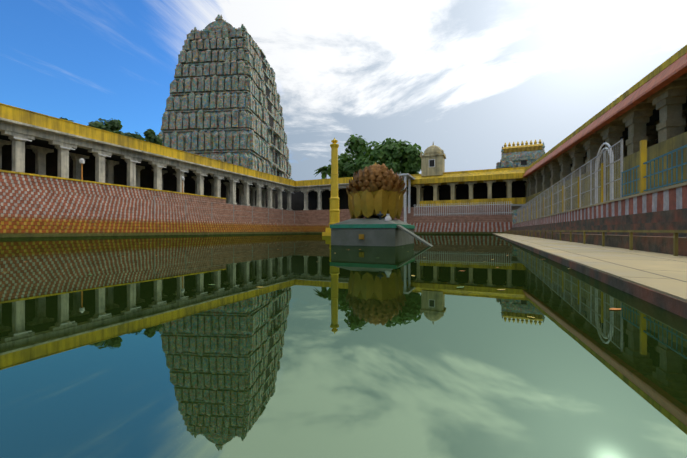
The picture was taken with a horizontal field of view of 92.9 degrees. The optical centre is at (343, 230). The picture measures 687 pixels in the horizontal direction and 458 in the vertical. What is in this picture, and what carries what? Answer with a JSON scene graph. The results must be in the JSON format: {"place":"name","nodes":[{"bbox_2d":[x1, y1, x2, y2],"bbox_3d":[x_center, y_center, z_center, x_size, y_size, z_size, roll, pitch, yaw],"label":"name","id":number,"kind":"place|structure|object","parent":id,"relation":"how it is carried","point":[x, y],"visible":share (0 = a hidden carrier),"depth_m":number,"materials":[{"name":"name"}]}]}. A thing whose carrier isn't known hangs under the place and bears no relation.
{"place":"outdoors","nodes":[
{"label":"outdoors","id":0,"kind":"place"},
{"bbox_2d":[0,131,276,190],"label":"colonnade ceiling","id":1,"kind":"structure","parent":0,"point":[78,150],"depth_m":40.57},
{"bbox_2d":[2,145,277,208],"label":"colonnade wall","id":2,"kind":"structure","parent":0,"point":[147,178],"depth_m":43.97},
{"bbox_2d":[1,130,292,209],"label":"columns","id":3,"kind":"structure","parent":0,"point":[18,155],"depth_m":37.40,"materials":[{"name":"grey stone"}]},
{"bbox_2d":[13,137,292,192],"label":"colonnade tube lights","id":4,"kind":"object","parent":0,"point":[130,160],"visible":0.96,"depth_m":34.53},
{"bbox_2d":[0,233,686,457],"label":"tank water","id":5,"kind":"structure","parent":0,"point":[307,345],"depth_m":1.25,"materials":[{"name":"green liquid"}]},
{"bbox_2d":[88,239,620,317],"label":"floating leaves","id":6,"kind":"object","parent":5,"relation":"on","point":[460,286],"visible":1,"depth_m":2.73,"materials":[{"name":"orange plant"}]},
{"bbox_2d":[0,0,686,180],"label":"sky","id":7,"kind":"structure","parent":0,"point":[470,79],"materials":[{"name":"blue"}]},
{"bbox_2d":[296,204,525,210],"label":"colonnade floor","id":8,"kind":"structure","parent":0,"point":[515,206],"depth_m":52.40,"materials":[{"name":"grey stone"}]},
{"bbox_2d":[301,189,338,209],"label":"columns","id":9,"kind":"structure","parent":8,"relation":"on","point":[318,191],"depth_m":67.07,"materials":[{"name":"grey stone"}]},
{"bbox_2d":[293,183,349,190],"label":"beam","id":10,"kind":"structure","parent":9,"relation":"on","point":[324,187],"depth_m":66.50,"materials":[{"name":"grey stone"}]},
{"bbox_2d":[295,177,352,185],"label":"parapet","id":11,"kind":"structure","parent":10,"relation":"on","point":[318,182],"depth_m":66.39,"materials":[{"name":"yellow paint"}]},
{"bbox_2d":[277,181,526,210],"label":"colonnade openings","id":12,"kind":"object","parent":8,"relation":"on","point":[480,191],"depth_m":64.06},
{"bbox_2d":[354,178,529,206],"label":"columns","id":13,"kind":"structure","parent":8,"relation":"on","point":[436,188],"depth_m":55.76,"materials":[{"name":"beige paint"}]},
{"bbox_2d":[400,167,527,185],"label":"yellow roof","id":14,"kind":"structure","parent":13,"relation":"on","point":[497,175],"depth_m":55.35,"materials":[{"name":"paint"}]},
{"bbox_2d":[420,142,445,176],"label":"domed turret","id":15,"kind":"object","parent":14,"relation":"on","point":[436,153],"visible":1,"depth_m":58.53,"materials":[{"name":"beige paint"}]},
{"bbox_2d":[429,160,433,166],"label":"window","id":16,"kind":"structure","parent":15,"relation":"in","point":[431,163],"depth_m":58.40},
{"bbox_2d":[420,197,525,206],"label":"floor parapet","id":17,"kind":"structure","parent":8,"relation":"on","point":[521,200],"depth_m":54.09,"materials":[{"name":"yellow paint"}]},
{"bbox_2d":[411,180,522,186],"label":"column capital","id":18,"kind":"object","parent":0,"point":[476,183],"depth_m":60.32,"materials":[{"name":"grey stone"}]},
{"bbox_2d":[493,233,686,301],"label":"walkway pavement","id":19,"kind":"structure","parent":0,"point":[663,273],"depth_m":3.94,"materials":[{"name":"beige stone"}]},
{"bbox_2d":[492,233,686,318],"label":"walkway edge","id":20,"kind":"object","parent":19,"relation":"attached to","point":[671,304],"visible":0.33,"depth_m":2.47,"materials":[{"name":"stone"}]},
{"bbox_2d":[505,230,686,255],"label":"handrail","id":21,"kind":"object","parent":19,"relation":"on","point":[675,242],"visible":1,"depth_m":6.29,"materials":[{"name":"metal"}]},
{"bbox_2d":[595,142,612,203],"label":"white arch","id":22,"kind":"structure","parent":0,"point":[599,156],"depth_m":12.77,"materials":[{"name":"paint"}]},
{"bbox_2d":[524,132,686,220],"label":"yellow gallery wall","id":23,"kind":"structure","parent":0,"point":[659,149],"depth_m":22.09,"materials":[{"name":"yellow paint"}]},
{"bbox_2d":[560,96,686,170],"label":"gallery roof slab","id":24,"kind":"structure","parent":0,"point":[654,117],"depth_m":27.17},
{"bbox_3d":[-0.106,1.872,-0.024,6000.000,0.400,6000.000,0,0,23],"label":"ground","id":25,"kind":"structure","parent":0,"visible":0},
{"bbox_2d":[0,186,304,237],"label":"ghat steps","id":26,"kind":"structure","parent":25,"relation":"on","point":[27,212],"depth_m":31.73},
{"bbox_2d":[0,172,225,206],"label":"wall","id":27,"kind":"structure","parent":26,"relation":"on","point":[25,181],"depth_m":32.56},
{"bbox_2d":[0,170,225,203],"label":"wall cap","id":28,"kind":"object","parent":27,"relation":"on","point":[101,183],"visible":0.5,"depth_m":32.68,"materials":[{"name":"yellow paint"}]},
{"bbox_2d":[81,164,182,192],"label":"lamp posts","id":29,"kind":"object","parent":28,"relation":"on","point":[82,176],"visible":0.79,"depth_m":31.60,"materials":[{"name":"brown metal"}]},
{"bbox_2d":[79,158,184,180],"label":"globe lamps","id":30,"kind":"object","parent":29,"relation":"on","point":[81,160],"visible":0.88,"depth_m":31.55,"materials":[{"name":"white glass"}]},
{"bbox_2d":[154,196,300,223],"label":"step fence","id":31,"kind":"object","parent":26,"relation":"on","point":[224,209],"visible":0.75,"depth_m":45.85,"materials":[{"name":"metal"}]},
{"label":"left colonnade floor","id":32,"kind":"structure","parent":26,"relation":"on","visible":0},
{"bbox_2d":[0,139,276,207],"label":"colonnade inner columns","id":33,"kind":"structure","parent":32,"relation":"on","point":[40,159],"depth_m":38.87,"materials":[{"name":"grey stone"}]},
{"bbox_2d":[0,117,298,191],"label":"colonnade beam","id":34,"kind":"structure","parent":32,"relation":"on","point":[42,133],"depth_m":35.48,"materials":[{"name":"grey stone"}]},
{"bbox_2d":[0,103,294,185],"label":"parapet","id":35,"kind":"structure","parent":34,"relation":"on","point":[31,117],"depth_m":35.47,"materials":[{"name":"yellow paint"}]},
{"bbox_2d":[158,14,292,179],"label":"temple tower","id":36,"kind":"structure","parent":25,"relation":"on","point":[216,103],"depth_m":81.67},
{"bbox_2d":[261,53,278,175],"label":"tower windows","id":37,"kind":"structure","parent":36,"relation":"in","point":[271,120],"depth_m":96.84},
{"bbox_2d":[322,138,339,235],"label":"golden pillar","id":38,"kind":"structure","parent":25,"relation":"on","point":[334,199],"depth_m":29.73,"materials":[{"name":"gold metal"}]},
{"bbox_2d":[331,216,432,245],"bbox_3d":[1.665,0.579,11.321,3.295,2.185,2.830,0,0,23],"label":"pedestal","id":39,"kind":"object","parent":25,"relation":"on","point":[400,235],"visible":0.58,"depth_m":10.31,"materials":[{"name":"grey stone"}]},
{"bbox_2d":[330,224,414,228],"bbox_3d":[1.137,-0.143,11.550,2.205,0.120,2.890,0,0,23],"label":"platform rim","id":40,"kind":"object","parent":39,"relation":"attached to","point":[367,226],"visible":0.86,"depth_m":10.26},
{"bbox_2d":[348,189,402,218],"bbox_3d":[1.137,-0.891,11.550,1.983,0.946,1.983,0,0,23],"label":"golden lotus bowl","id":41,"kind":"object","parent":39,"relation":"on","point":[362,204],"visible":0.88,"depth_m":10.74,"materials":[{"name":"gold metal"}]},
{"bbox_2d":[346,164,406,194],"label":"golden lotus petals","id":42,"kind":"object","parent":41,"relation":"on","point":[373,178],"visible":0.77,"depth_m":10.84,"materials":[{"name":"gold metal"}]},
{"bbox_2d":[385,214,391,220],"bbox_3d":[1.417,-0.373,10.377,0.230,0.320,0.230,0,0,23],"label":"statue","id":43,"kind":"object","parent":39,"relation":"on","point":[387,217],"visible":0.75,"depth_m":10.30,"materials":[{"name":"stone"}]},
{"bbox_2d":[295,204,512,233],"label":"ghat steps","id":44,"kind":"structure","parent":25,"relation":"on","point":[479,221],"depth_m":52.67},
{"bbox_2d":[314,166,330,178],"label":"coconut palm","id":45,"kind":"object","parent":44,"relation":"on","point":[323,170],"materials":[{"name":"green plant"}]},
{"bbox_2d":[327,134,423,179],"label":"neem tree","id":46,"kind":"object","parent":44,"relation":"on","point":[392,155],"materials":[{"name":"green plant"}]},
{"bbox_2d":[397,173,414,222],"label":"porch pillars","id":47,"kind":"structure","parent":44,"relation":"on","point":[407,176],"depth_m":54.20,"materials":[{"name":"white paint"}]},
{"bbox_2d":[414,201,512,215],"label":"railing","id":48,"kind":"object","parent":44,"relation":"on","point":[466,205],"visible":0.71,"depth_m":52.89,"materials":[{"name":"metal"}]},
{"bbox_2d":[496,142,544,223],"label":"gateway tower","id":49,"kind":"structure","parent":25,"relation":"on","point":[511,160],"depth_m":96.51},
{"bbox_2d":[503,140,543,152],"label":"roof finials","id":50,"kind":"object","parent":49,"relation":"on","point":[523,147],"visible":0.96,"depth_m":97.97,"materials":[{"name":"gold metal"}]},
{"bbox_2d":[506,208,686,255],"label":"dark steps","id":51,"kind":"structure","parent":25,"relation":"on","point":[675,219],"depth_m":7.53,"materials":[{"name":"stone"}]},
{"bbox_2d":[513,185,686,227],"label":"striped wall","id":52,"kind":"structure","parent":25,"relation":"on","point":[671,199],"depth_m":9.58,"materials":[{"name":"red paint"}]},
{"bbox_2d":[515,182,686,223],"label":"ledge","id":53,"kind":"object","parent":52,"relation":"on","point":[660,189],"visible":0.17,"depth_m":9.46,"materials":[{"name":"stone"}]},
{"bbox_2d":[517,139,622,222],"bbox_3d":[16.578,-2.014,27.896,0.050,2.000,37.500,0,0,23],"label":"fence","id":54,"kind":"object","parent":53,"relation":"on","point":[537,198],"visible":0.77,"depth_m":15.37,"materials":[{"name":"grey metal"}]},
{"bbox_2d":[520,140,646,221],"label":"rail posts","id":55,"kind":"object","parent":53,"relation":"on","point":[643,151],"visible":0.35,"depth_m":9.30,"materials":[{"name":"yellow paint"}]},
{"bbox_2d":[621,145,686,196],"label":"blue railing","id":56,"kind":"object","parent":53,"relation":"on","point":[667,169],"visible":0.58,"depth_m":8.37,"materials":[{"name":"blue metal"}]},
{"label":"tree trunk","id":57,"kind":"object","parent":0,"visible":0},
{"bbox_2d":[59,117,135,138],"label":"tree foliage","id":58,"kind":"object","parent":57,"relation":"attached to","point":[111,125],"visible":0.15,"depth_m":52.41,"materials":[{"name":"green plant"}]},
{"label":"tree trunk","id":59,"kind":"object","parent":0,"visible":0},
{"bbox_2d":[112,129,162,144],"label":"tree foliage","id":60,"kind":"object","parent":59,"relation":"attached to","point":[150,135],"visible":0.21,"depth_m":61.41,"materials":[{"name":"green plant"}]},
{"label":"gallery floor","id":61,"kind":"structure","parent":0,"visible":0},
{"bbox_2d":[527,72,686,195],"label":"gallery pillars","id":62,"kind":"structure","parent":61,"relation":"on","point":[667,101],"depth_m":25.48,"materials":[{"name":"grey stone"}]},
{"bbox_2d":[523,53,686,177],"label":"eave","id":63,"kind":"object","parent":62,"relation":"on","point":[673,71],"visible":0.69,"depth_m":22.64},
{"bbox_2d":[524,45,686,170],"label":"parapet","id":64,"kind":"structure","parent":63,"relation":"on","point":[662,66],"depth_m":23.11,"materials":[{"name":"yellow paint"}]}
]}

